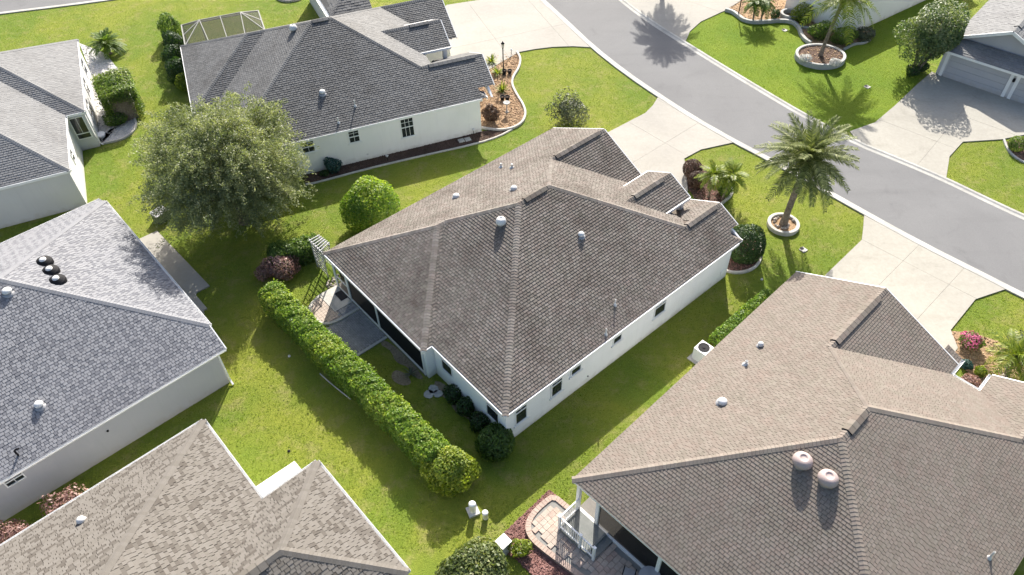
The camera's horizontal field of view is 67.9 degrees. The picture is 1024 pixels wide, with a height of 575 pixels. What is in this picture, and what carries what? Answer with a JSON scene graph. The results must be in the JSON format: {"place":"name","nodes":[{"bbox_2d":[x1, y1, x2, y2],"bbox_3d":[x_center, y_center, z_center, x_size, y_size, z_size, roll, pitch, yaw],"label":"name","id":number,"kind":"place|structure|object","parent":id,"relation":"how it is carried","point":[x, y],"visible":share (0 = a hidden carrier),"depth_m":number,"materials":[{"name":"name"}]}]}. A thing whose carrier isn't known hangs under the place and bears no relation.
{"place":"outdoors","nodes":[
{"label":"outdoors","id":0,"kind":"place"},
{"bbox_2d":[0,0,92,11],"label":"road","id":1,"kind":"structure","parent":0,"point":[8,5],"depth_m":67.58,"materials":[{"name":"grey asphalt"}]},
{"bbox_2d":[0,419,410,574],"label":"house","id":2,"kind":"structure","parent":0,"point":[191,500],"depth_m":29.55,"materials":[{"name":"beige"}]},
{"bbox_2d":[0,0,1023,574],"bbox_3d":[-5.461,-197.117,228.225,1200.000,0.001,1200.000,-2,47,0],"label":"lawn","id":3,"kind":"structure","parent":0,"point":[586,416],"depth_m":41.62,"materials":[{"name":"green plant"}]},
{"bbox_2d":[0,518,31,543],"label":"bush","id":4,"kind":"object","parent":3,"relation":"on","point":[7,529],"visible":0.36,"depth_m":32.08,"materials":[{"name":"red plant"}]},
{"bbox_2d":[0,39,102,228],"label":"house","id":5,"kind":"structure","parent":3,"relation":"on","point":[49,130],"depth_m":48.83,"materials":[{"name":"white paint"}]},
{"bbox_2d":[68,116,92,139],"bbox_3d":[-29.116,-10.755,51.319,0.900,1.700,0.045,-19,49,-16],"label":"window","id":6,"kind":"structure","parent":5,"relation":"in","point":[78,124],"depth_m":51.33,"materials":[{"name":"glass"}]},
{"bbox_2d":[0,0,111,14],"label":"kerb","id":7,"kind":"structure","parent":3,"relation":"on","point":[50,7],"depth_m":67.00,"materials":[{"name":"concrete"}]},
{"bbox_2d":[37,483,87,515],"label":"bush","id":8,"kind":"object","parent":3,"relation":"on","point":[63,497],"visible":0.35,"depth_m":32.96,"materials":[{"name":"red plant"}]},
{"bbox_2d":[79,43,134,149],"bbox_3d":[-30.845,-15.297,57.926,3.724,0.001,16.019,-17,49,-14],"label":"gravel bed","id":9,"kind":"object","parent":3,"relation":"on","point":[101,121],"visible":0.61,"depth_m":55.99,"materials":[{"name":"grey gravel"}]},
{"bbox_2d":[85,27,128,59],"bbox_3d":[-32.399,-19.388,60.690,3.101,2.194,2.749,-2,47,0],"label":"sago palm","id":10,"kind":"object","parent":9,"relation":"on","point":[106,42],"visible":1,"depth_m":60.55,"materials":[{"name":"green plant"}]},
{"bbox_2d":[102,111,127,126],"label":"bush","id":11,"kind":"object","parent":9,"relation":"on","point":[114,123],"visible":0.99,"depth_m":53.82,"materials":[{"name":"green plant"}]},
{"bbox_2d":[90,64,145,122],"bbox_3d":[-28.287,-13.866,54.627,2.962,2.753,3.771,-21,50,-17],"label":"box bush","id":12,"kind":"object","parent":9,"relation":"on","point":[114,91],"visible":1,"depth_m":53.84,"materials":[{"name":"green plant"}]},
{"bbox_2d":[0,198,233,521],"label":"house","id":13,"kind":"structure","parent":3,"relation":"on","point":[111,342],"depth_m":35.69,"materials":[{"name":"white paint"}]},
{"bbox_2d":[1,470,25,487],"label":"window","id":14,"kind":"structure","parent":13,"relation":"in","point":[21,476],"depth_m":32.86,"materials":[{"name":"white paint"}]},
{"bbox_2d":[156,12,182,38],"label":"bush","id":15,"kind":"object","parent":3,"relation":"on","point":[169,21],"visible":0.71,"depth_m":61.44,"materials":[{"name":"green plant"}]},
{"bbox_2d":[160,44,182,68],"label":"bush","id":16,"kind":"object","parent":3,"relation":"on","point":[169,51],"visible":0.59,"depth_m":58.50,"materials":[{"name":"green plant"}]},
{"bbox_2d":[161,30,183,50],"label":"bush","id":17,"kind":"object","parent":3,"relation":"on","point":[176,39],"visible":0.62,"depth_m":59.82,"materials":[{"name":"green plant"}]},
{"bbox_2d":[164,56,184,84],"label":"bush","id":18,"kind":"object","parent":3,"relation":"on","point":[176,65],"visible":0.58,"depth_m":56.93,"materials":[{"name":"green plant"}]},
{"bbox_2d":[140,231,209,294],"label":"patio","id":19,"kind":"structure","parent":3,"relation":"on","point":[180,270],"depth_m":44.46,"materials":[{"name":"grey concrete"}]},
{"bbox_2d":[182,288,206,313],"bbox_3d":[-18.011,0.925,42.246,1.300,0.200,2.400,-34,55,-27],"label":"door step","id":20,"kind":"object","parent":19,"relation":"on","point":[197,302],"depth_m":42.37,"materials":[{"name":"grey concrete"}]},
{"bbox_2d":[174,72,187,90],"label":"bush","id":21,"kind":"object","parent":3,"relation":"on","point":[180,80],"visible":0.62,"depth_m":56.49,"materials":[{"name":"green plant"}]},
{"bbox_2d":[181,10,264,43],"bbox_3d":[-22.245,-19.237,59.401,5.990,2.980,3.470,-17,49,-14],"label":"screen cage","id":22,"kind":"object","parent":3,"relation":"on","point":[216,27],"visible":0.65,"depth_m":58.40,"materials":[{"name":"white metal"}]},
{"bbox_2d":[128,83,319,247],"bbox_3d":[-16.951,-6.861,43.765,11.009,8.643,11.562,-2,47,0],"label":"shade tree","id":23,"kind":"object","parent":3,"relation":"on","point":[257,178],"visible":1,"depth_m":41.94,"materials":[{"name":"green plant"}]},
{"bbox_2d":[253,262,271,281],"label":"bush","id":24,"kind":"object","parent":3,"relation":"on","point":[261,272],"visible":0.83,"depth_m":43.12,"materials":[{"name":"brown plant"}]},
{"bbox_2d":[256,461,300,495],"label":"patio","id":25,"kind":"structure","parent":3,"relation":"on","point":[265,487],"depth_m":34.70,"materials":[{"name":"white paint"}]},
{"bbox_2d":[260,254,300,280],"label":"bush","id":26,"kind":"object","parent":3,"relation":"on","point":[284,274],"visible":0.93,"depth_m":42.85,"materials":[{"name":"brown plant"}]},
{"bbox_2d":[266,232,324,271],"bbox_3d":[-12.536,-2.123,44.026,3.260,1.614,1.653,-19,49,-15],"label":"hedge","id":27,"kind":"object","parent":3,"relation":"on","point":[300,249],"visible":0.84,"depth_m":43.58,"materials":[{"name":"green plant"}]},
{"bbox_2d":[309,234,335,276],"bbox_3d":[-10.693,-1.787,43.263,0.801,2.155,1.392,-32,54,-26],"label":"garden arbour","id":28,"kind":"object","parent":3,"relation":"on","point":[320,240],"visible":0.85,"depth_m":42.79,"materials":[{"name":"white paint"}]},
{"bbox_2d":[308,286,358,325],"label":"patio","id":29,"kind":"structure","parent":3,"relation":"on","point":[328,307],"depth_m":41.83,"materials":[{"name":"concrete"}]},
{"bbox_2d":[180,0,494,175],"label":"house","id":30,"kind":"structure","parent":3,"relation":"on","point":[357,86],"depth_m":50.84,"materials":[{"name":"white paint"}]},
{"bbox_2d":[348,130,361,145],"bbox_3d":[-10.262,-9.796,49.445,0.900,1.140,0.075,-17,49,-14],"label":"window","id":31,"kind":"structure","parent":30,"relation":"in","point":[354,136],"depth_m":49.54,"materials":[{"name":"glass"}]},
{"bbox_2d":[399,117,416,140],"bbox_3d":[-6.933,-10.598,50.491,1.080,1.690,0.075,-17,49,-14],"label":"window","id":32,"kind":"structure","parent":30,"relation":"in","point":[406,125],"depth_m":50.58,"materials":[{"name":"glass"}]},
{"bbox_2d":[309,0,371,17],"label":"house","id":33,"kind":"structure","parent":3,"relation":"on","point":[324,8],"depth_m":59.90,"materials":[{"name":"grey"}]},
{"bbox_2d":[257,278,450,474],"bbox_3d":[-8.216,4.033,37.840,1.782,2.003,14.842,-35,55,-28],"label":"hedge","id":34,"kind":"object","parent":3,"relation":"on","point":[413,435],"visible":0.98,"depth_m":36.93,"materials":[{"name":"green plant"}]},
{"bbox_2d":[326,309,386,355],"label":"patio","id":35,"kind":"structure","parent":3,"relation":"on","point":[359,332],"depth_m":40.68,"materials":[{"name":"grey concrete"}]},
{"bbox_2d":[338,175,400,231],"bbox_3d":[-8.548,-4.899,45.476,3.710,3.211,3.274,-2,47,0],"label":"round bush","id":36,"kind":"object","parent":3,"relation":"on","point":[365,201],"visible":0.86,"depth_m":44.63,"materials":[{"name":"green plant"}]},
{"bbox_2d":[392,370,410,384],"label":"bare soil","id":37,"kind":"structure","parent":3,"relation":"on","point":[397,377],"depth_m":38.58,"materials":[{"name":"soil"}]},
{"bbox_2d":[381,341,422,378],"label":"bare soil","id":38,"kind":"structure","parent":3,"relation":"on","point":[399,357],"depth_m":39.46,"materials":[{"name":"soil"}]},
{"bbox_2d":[303,130,507,183],"bbox_3d":[-6.802,-9.030,51.409,14.607,0.001,1.264,-17,49,-14],"label":"mulch bed","id":39,"kind":"object","parent":3,"relation":"on","point":[408,155],"visible":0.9,"depth_m":51.38,"materials":[{"name":"brown wood"}]},
{"bbox_2d":[323,157,342,173],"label":"shrub","id":40,"kind":"object","parent":39,"relation":"on","point":[336,166],"visible":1,"depth_m":49.68,"materials":[{"name":"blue plant"}]},
{"bbox_2d":[306,129,512,184],"bbox_3d":[-6.591,-8.699,51.105,14.610,0.140,0.630,-18,49,-15],"label":"bed edging","id":41,"kind":"object","parent":3,"relation":"on","point":[410,158],"visible":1,"depth_m":50.97,"materials":[{"name":"concrete"}]},
{"bbox_2d":[419,445,481,496],"bbox_3d":[-2.760,8.078,33.874,2.802,2.063,2.160,-2,47,0],"label":"hedge bush","id":42,"kind":"object","parent":3,"relation":"on","point":[441,473],"visible":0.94,"depth_m":33.46,"materials":[{"name":"green plant"}]},
{"bbox_2d":[434,381,493,440],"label":"bare soil","id":43,"kind":"structure","parent":3,"relation":"on","point":[440,385],"depth_m":37.85,"materials":[{"name":"brown soil"}]},
{"bbox_2d":[442,384,461,404],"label":"shrub","id":44,"kind":"object","parent":43,"relation":"on","point":[453,394],"visible":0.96,"depth_m":37.15,"materials":[{"name":"green plant"}]},
{"bbox_2d":[455,396,473,416],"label":"shrub","id":45,"kind":"object","parent":43,"relation":"on","point":[463,402],"visible":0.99,"depth_m":36.59,"materials":[{"name":"green plant"}]},
{"bbox_2d":[469,410,489,432],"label":"shrub","id":46,"kind":"object","parent":43,"relation":"on","point":[478,424],"visible":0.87,"depth_m":36.02,"materials":[{"name":"green plant"}]},
{"bbox_2d":[434,536,509,574],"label":"bush","id":47,"kind":"object","parent":3,"relation":"on","point":[464,559],"visible":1,"depth_m":30.31,"materials":[{"name":"green plant"}]},
{"bbox_2d":[466,501,479,518],"bbox_3d":[-1.724,9.613,33.246,0.500,0.796,0.500,-19,49,-15],"label":"utility pedestal","id":48,"kind":"object","parent":3,"relation":"on","point":[472,509],"visible":1,"depth_m":33.29,"materials":[{"name":"white paint"}]},
{"bbox_2d":[474,421,515,461],"bbox_3d":[-0.818,7.040,35.154,1.955,1.554,1.917,-2,47,0],"label":"bush","id":49,"kind":"object","parent":3,"relation":"on","point":[486,445],"visible":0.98,"depth_m":34.70,"materials":[{"name":"green plant"}]},
{"bbox_2d":[478,53,523,127],"bbox_3d":[-1.151,-14.732,56.621,4.164,0.001,10.579,-2,47,0],"label":"mulch bed","id":50,"kind":"object","parent":3,"relation":"on","point":[505,93],"visible":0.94,"depth_m":55.63,"materials":[{"name":"brown wood"}]},
{"bbox_2d":[481,103,500,121],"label":"bush","id":51,"kind":"object","parent":50,"relation":"on","point":[493,111],"visible":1,"depth_m":53.20,"materials":[{"name":"brown plant"}]},
{"bbox_2d":[481,51,525,130],"bbox_3d":[0.424,-14.675,56.486,2.751,0.220,10.676,9,48,10],"label":"bed edging","id":52,"kind":"object","parent":3,"relation":"on","point":[521,122],"visible":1,"depth_m":54.52,"materials":[{"name":"concrete"}]},
{"bbox_2d":[322,128,742,436],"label":"house","id":53,"kind":"structure","parent":3,"relation":"on","point":[520,289],"depth_m":38.44,"materials":[{"name":"grey tile"}]},
{"bbox_2d":[485,401,499,424],"bbox_3d":[-0.904,5.724,35.196,0.045,1.350,0.920,-33,54,-26],"label":"window","id":54,"kind":"structure","parent":53,"relation":"in","point":[492,413],"depth_m":35.35,"materials":[{"name":"black glass"}]},
{"bbox_2d":[514,404,528,428],"bbox_3d":[0.431,5.809,35.068,0.900,1.610,0.075,-33,54,-26],"label":"window","id":55,"kind":"structure","parent":53,"relation":"in","point":[521,416],"depth_m":35.29,"materials":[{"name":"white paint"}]},
{"bbox_2d":[549,377,563,400],"bbox_3d":[2.135,4.676,36.040,0.900,1.540,0.075,-33,54,-26],"label":"window","id":56,"kind":"structure","parent":53,"relation":"in","point":[556,389],"depth_m":36.25,"materials":[{"name":"white paint"}]},
{"bbox_2d":[652,300,666,321],"bbox_3d":[7.651,1.044,39.187,1.060,1.360,0.075,-33,54,-26],"label":"window","id":57,"kind":"structure","parent":53,"relation":"in","point":[659,310],"depth_m":39.39,"materials":[{"name":"white paint"}]},
{"bbox_2d":[504,490,570,574],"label":"mulch bed","id":58,"kind":"object","parent":3,"relation":"on","point":[541,555],"visible":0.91,"depth_m":32.01,"materials":[{"name":"brown wood"}]},
{"bbox_2d":[495,533,512,554],"bbox_3d":[-0.359,10.861,32.116,0.680,0.680,0.600,-36,55,-28],"label":"utility box","id":59,"kind":"object","parent":58,"relation":"on","point":[503,541],"visible":0.57,"depth_m":31.89,"materials":[{"name":"paint"}]},
{"bbox_2d":[507,538,533,557],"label":"plant","id":60,"kind":"object","parent":58,"relation":"on","point":[526,545],"visible":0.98,"depth_m":31.79,"materials":[{"name":"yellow plant"}]},
{"bbox_2d":[543,86,589,127],"bbox_3d":[3.792,-12.458,52.858,3.274,2.302,3.180,-2,47,0],"label":"bush","id":61,"kind":"object","parent":3,"relation":"on","point":[565,108],"visible":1,"depth_m":52.60,"materials":[{"name":"green plant"}]},
{"bbox_2d":[525,495,640,574],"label":"patio","id":62,"kind":"structure","parent":3,"relation":"on","point":[547,537],"depth_m":32.06,"materials":[{"name":"beige stone"}]},
{"bbox_2d":[558,509,611,558],"bbox_3d":[3.118,10.586,32.462,1.240,0.420,2.000,-36,55,-28],"label":"landing","id":63,"kind":"object","parent":3,"relation":"on","point":[579,522],"visible":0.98,"depth_m":32.32,"materials":[{"name":"grey concrete"}]},
{"bbox_2d":[558,498,596,560],"bbox_3d":[3.089,10.139,31.964,1.245,1.160,2.070,-36,55,-28],"label":"railing","id":64,"kind":"object","parent":63,"relation":"on","point":[560,523],"visible":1,"depth_m":31.79,"materials":[{"name":"white paint"}]},
{"bbox_2d":[687,340,713,363],"bbox_3d":[9.725,3.321,38.805,1.100,0.880,1.000,-36,55,-28],"label":"air conditioner","id":65,"kind":"object","parent":3,"relation":"on","point":[702,349],"visible":0.68,"depth_m":38.57,"materials":[{"name":"white paint"}]},
{"bbox_2d":[685,160,728,201],"bbox_3d":[12.137,-6.741,48.763,3.101,0.001,4.312,-36,56,-28],"label":"mulch bed","id":66,"kind":"object","parent":3,"relation":"on","point":[698,197],"visible":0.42,"depth_m":47.99,"materials":[{"name":"brown wood"}]},
{"bbox_2d":[682,159,702,177],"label":"ball bush","id":67,"kind":"object","parent":66,"relation":"on","point":[692,164],"visible":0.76,"depth_m":48.47,"materials":[{"name":"brown plant"}]},
{"bbox_2d":[687,170,704,188],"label":"ball bush","id":68,"kind":"object","parent":66,"relation":"on","point":[691,179],"visible":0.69,"depth_m":47.92,"materials":[{"name":"brown plant"}]},
{"bbox_2d":[694,159,727,196],"bbox_3d":[12.327,-6.582,46.993,2.185,2.422,2.196,-36,56,-28],"label":"palm","id":69,"kind":"object","parent":66,"relation":"on","point":[712,172],"visible":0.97,"depth_m":46.47,"materials":[{"name":"green plant"}]},
{"bbox_2d":[708,288,772,346],"bbox_3d":[12.154,1.571,40.385,5.294,0.934,0.799,-34,55,-27],"label":"hedge","id":70,"kind":"object","parent":3,"relation":"on","point":[732,322],"visible":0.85,"depth_m":40.00,"materials":[{"name":"green plant"}]},
{"bbox_2d":[727,239,758,270],"bbox_3d":[13.187,-1.803,44.094,3.637,0.001,2.391,-22,50,-18],"label":"mulch bed","id":71,"kind":"object","parent":3,"relation":"on","point":[732,264],"visible":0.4,"depth_m":43.60,"materials":[{"name":"brown wood"}]},
{"bbox_2d":[731,224,765,263],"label":"tall bush","id":72,"kind":"object","parent":71,"relation":"on","point":[747,232],"visible":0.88,"depth_m":42.64,"materials":[{"name":"green plant"}]},
{"bbox_2d":[540,0,1023,298],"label":"kerb","id":73,"kind":"structure","parent":3,"relation":"on","point":[1007,287],"depth_m":50.56,"materials":[{"name":"concrete"}]},
{"bbox_2d":[767,212,799,235],"bbox_3d":[16.321,-3.796,45.783,1.887,0.310,1.887,-2,47,0],"label":"planter ring","id":74,"kind":"object","parent":3,"relation":"on","point":[771,228],"visible":0.89,"depth_m":45.46,"materials":[{"name":"concrete"}]},
{"bbox_2d":[572,271,1023,574],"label":"house","id":75,"kind":"structure","parent":3,"relation":"on","point":[799,423],"depth_m":30.23,"materials":[{"name":"white paint"}]},
{"bbox_2d":[752,109,859,226],"bbox_3d":[16.327,-6.077,43.145,5.427,7.186,5.776,-2,47,0],"label":"date palm","id":76,"kind":"object","parent":3,"relation":"on","point":[809,152],"visible":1,"depth_m":41.56,"materials":[{"name":"green plant"}]},
{"bbox_2d":[619,0,1023,219],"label":"kerb","id":77,"kind":"structure","parent":3,"relation":"on","point":[973,193],"depth_m":52.89,"materials":[{"name":"concrete"}]},
{"bbox_2d":[936,0,1023,103],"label":"house","id":78,"kind":"structure","parent":3,"relation":"on","point":[987,54],"depth_m":54.60,"materials":[{"name":"silver paint"}]},
{"bbox_2d":[943,55,1010,95],"bbox_3d":[33.598,-15.397,55.065,4.100,1.880,0.085,32,55,28],"label":"garage door","id":79,"kind":"structure","parent":78,"relation":"in","point":[979,76],"depth_m":55.02,"materials":[{"name":"grey paint"}]},
{"bbox_2d":[1010,78,1023,103],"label":"garage door","id":80,"kind":"structure","parent":78,"relation":"in","point":[1018,94],"depth_m":53.81,"materials":[{"name":"grey paint"}]},
{"bbox_2d":[951,331,1023,389],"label":"mulch bed","id":81,"kind":"object","parent":3,"relation":"on","point":[958,333],"visible":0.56,"depth_m":38.90,"materials":[{"name":"brown wood"}]},
{"bbox_2d":[958,330,985,350],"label":"flowers","id":82,"kind":"object","parent":81,"relation":"on","point":[978,342],"visible":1,"depth_m":38.78,"materials":[{"name":"pink plant"}]},
{"bbox_2d":[962,372,981,387],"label":"plant","id":83,"kind":"object","parent":81,"relation":"on","point":[968,377],"visible":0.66,"depth_m":37.33,"materials":[{"name":"pink plant"}]},
{"bbox_2d":[984,328,1023,381],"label":"palm","id":84,"kind":"object","parent":81,"relation":"on","point":[1014,357],"visible":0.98,"depth_m":36.90,"materials":[{"name":"green plant"}]},
{"bbox_2d":[1007,139,1023,159],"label":"mulch bed","id":85,"kind":"object","parent":3,"relation":"on","point":[1021,155],"visible":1,"depth_m":50.18,"materials":[{"name":"brown wood"}]},
{"bbox_2d":[1008,136,1023,151],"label":"ball bush","id":86,"kind":"object","parent":85,"relation":"on","point":[1015,145],"visible":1,"depth_m":50.01,"materials":[{"name":"green plant"}]},
{"bbox_2d":[445,0,589,68],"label":"driveway","id":87,"kind":"structure","parent":0,"point":[485,28],"depth_m":62.74,"materials":[{"name":"beige concrete"}]},
{"bbox_2d":[608,97,732,191],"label":"driveway","id":88,"kind":"structure","parent":0,"point":[660,135],"depth_m":51.90,"materials":[{"name":"beige concrete"}]},
{"bbox_2d":[626,0,740,40],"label":"driveway","id":89,"kind":"structure","parent":0,"point":[682,19],"depth_m":64.26,"materials":[{"name":"beige concrete"}]},
{"bbox_2d":[717,157,749,199],"bbox_3d":[13.469,-6.442,46.840,2.191,2.421,2.164,-20,50,-17],"label":"palm","id":90,"kind":"object","parent":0,"point":[731,174],"visible":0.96,"depth_m":46.24,"materials":[{"name":"green plant"}]},
{"bbox_2d":[546,0,1023,291],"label":"road","id":91,"kind":"structure","parent":0,"point":[972,231],"depth_m":51.41,"materials":[{"name":"grey asphalt"}]},
{"bbox_2d":[686,0,961,131],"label":"lawn","id":92,"kind":"structure","parent":0,"point":[890,76],"depth_m":57.95,"materials":[{"name":"green plant"}]},
{"bbox_2d":[725,8,811,43],"bbox_3d":[21.341,-21.800,62.563,8.075,0.330,2.387,32,55,28],"label":"bed edging","id":93,"kind":"object","parent":92,"relation":"on","point":[797,26],"visible":0.99,"depth_m":62.54,"materials":[{"name":"grey concrete"}]},
{"bbox_2d":[730,0,866,50],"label":"mulch bed","id":94,"kind":"object","parent":92,"relation":"on","point":[780,4],"visible":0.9,"depth_m":63.47,"materials":[{"name":"brown wood"}]},
{"bbox_2d":[742,0,770,19],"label":"palm","id":95,"kind":"object","parent":94,"relation":"on","point":[755,8],"visible":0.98,"depth_m":61.52,"materials":[{"name":"green plant"}]},
{"bbox_2d":[790,2,812,24],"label":"shrub","id":96,"kind":"object","parent":94,"relation":"on","point":[799,16],"visible":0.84,"depth_m":61.95,"materials":[{"name":"green plant"}]},
{"bbox_2d":[807,20,833,40],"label":"shrub","id":97,"kind":"object","parent":94,"relation":"on","point":[819,27],"visible":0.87,"depth_m":60.23,"materials":[{"name":"green plant"}]},
{"bbox_2d":[830,24,858,45],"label":"shrub","id":98,"kind":"object","parent":94,"relation":"on","point":[837,34],"visible":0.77,"depth_m":59.58,"materials":[{"name":"green plant"}]},
{"bbox_2d":[856,26,875,42],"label":"shrub","id":99,"kind":"object","parent":94,"relation":"on","point":[868,35],"visible":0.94,"depth_m":60.12,"materials":[{"name":"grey plant"}]},
{"bbox_2d":[794,43,845,69],"bbox_3d":[23.756,-17.809,58.652,3.791,0.470,3.261,-2,47,0],"label":"planter","id":100,"kind":"object","parent":92,"relation":"on","point":[817,66],"visible":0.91,"depth_m":57.99,"materials":[{"name":"grey concrete"}]},
{"bbox_2d":[798,46,842,63],"bbox_3d":[23.754,-17.888,58.569,3.640,0.001,3.100,-2,47,0],"label":"mulch bed","id":101,"kind":"object","parent":100,"relation":"in","point":[822,58],"visible":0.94,"depth_m":58.66,"materials":[{"name":"brown wood"}]},
{"bbox_2d":[800,0,880,55],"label":"feather palm","id":102,"kind":"object","parent":101,"relation":"on","point":[843,6],"visible":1,"depth_m":54.91,"materials":[{"name":"green plant"}]},
{"bbox_2d":[784,0,924,35],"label":"house","id":103,"kind":"structure","parent":92,"relation":"on","point":[886,8],"depth_m":61.74,"materials":[{"name":"white paint"}]},
{"bbox_2d":[892,0,971,72],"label":"tree","id":104,"kind":"object","parent":92,"relation":"on","point":[936,31],"visible":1,"depth_m":54.46,"materials":[{"name":"green plant"}]},
{"bbox_2d":[825,215,1004,371],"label":"driveway","id":105,"kind":"structure","parent":0,"point":[935,295],"depth_m":42.65,"materials":[{"name":"beige concrete"}]},
{"bbox_2d":[850,72,1023,176],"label":"driveway","id":106,"kind":"structure","parent":0,"point":[932,121],"depth_m":52.60,"materials":[{"name":"beige concrete"}]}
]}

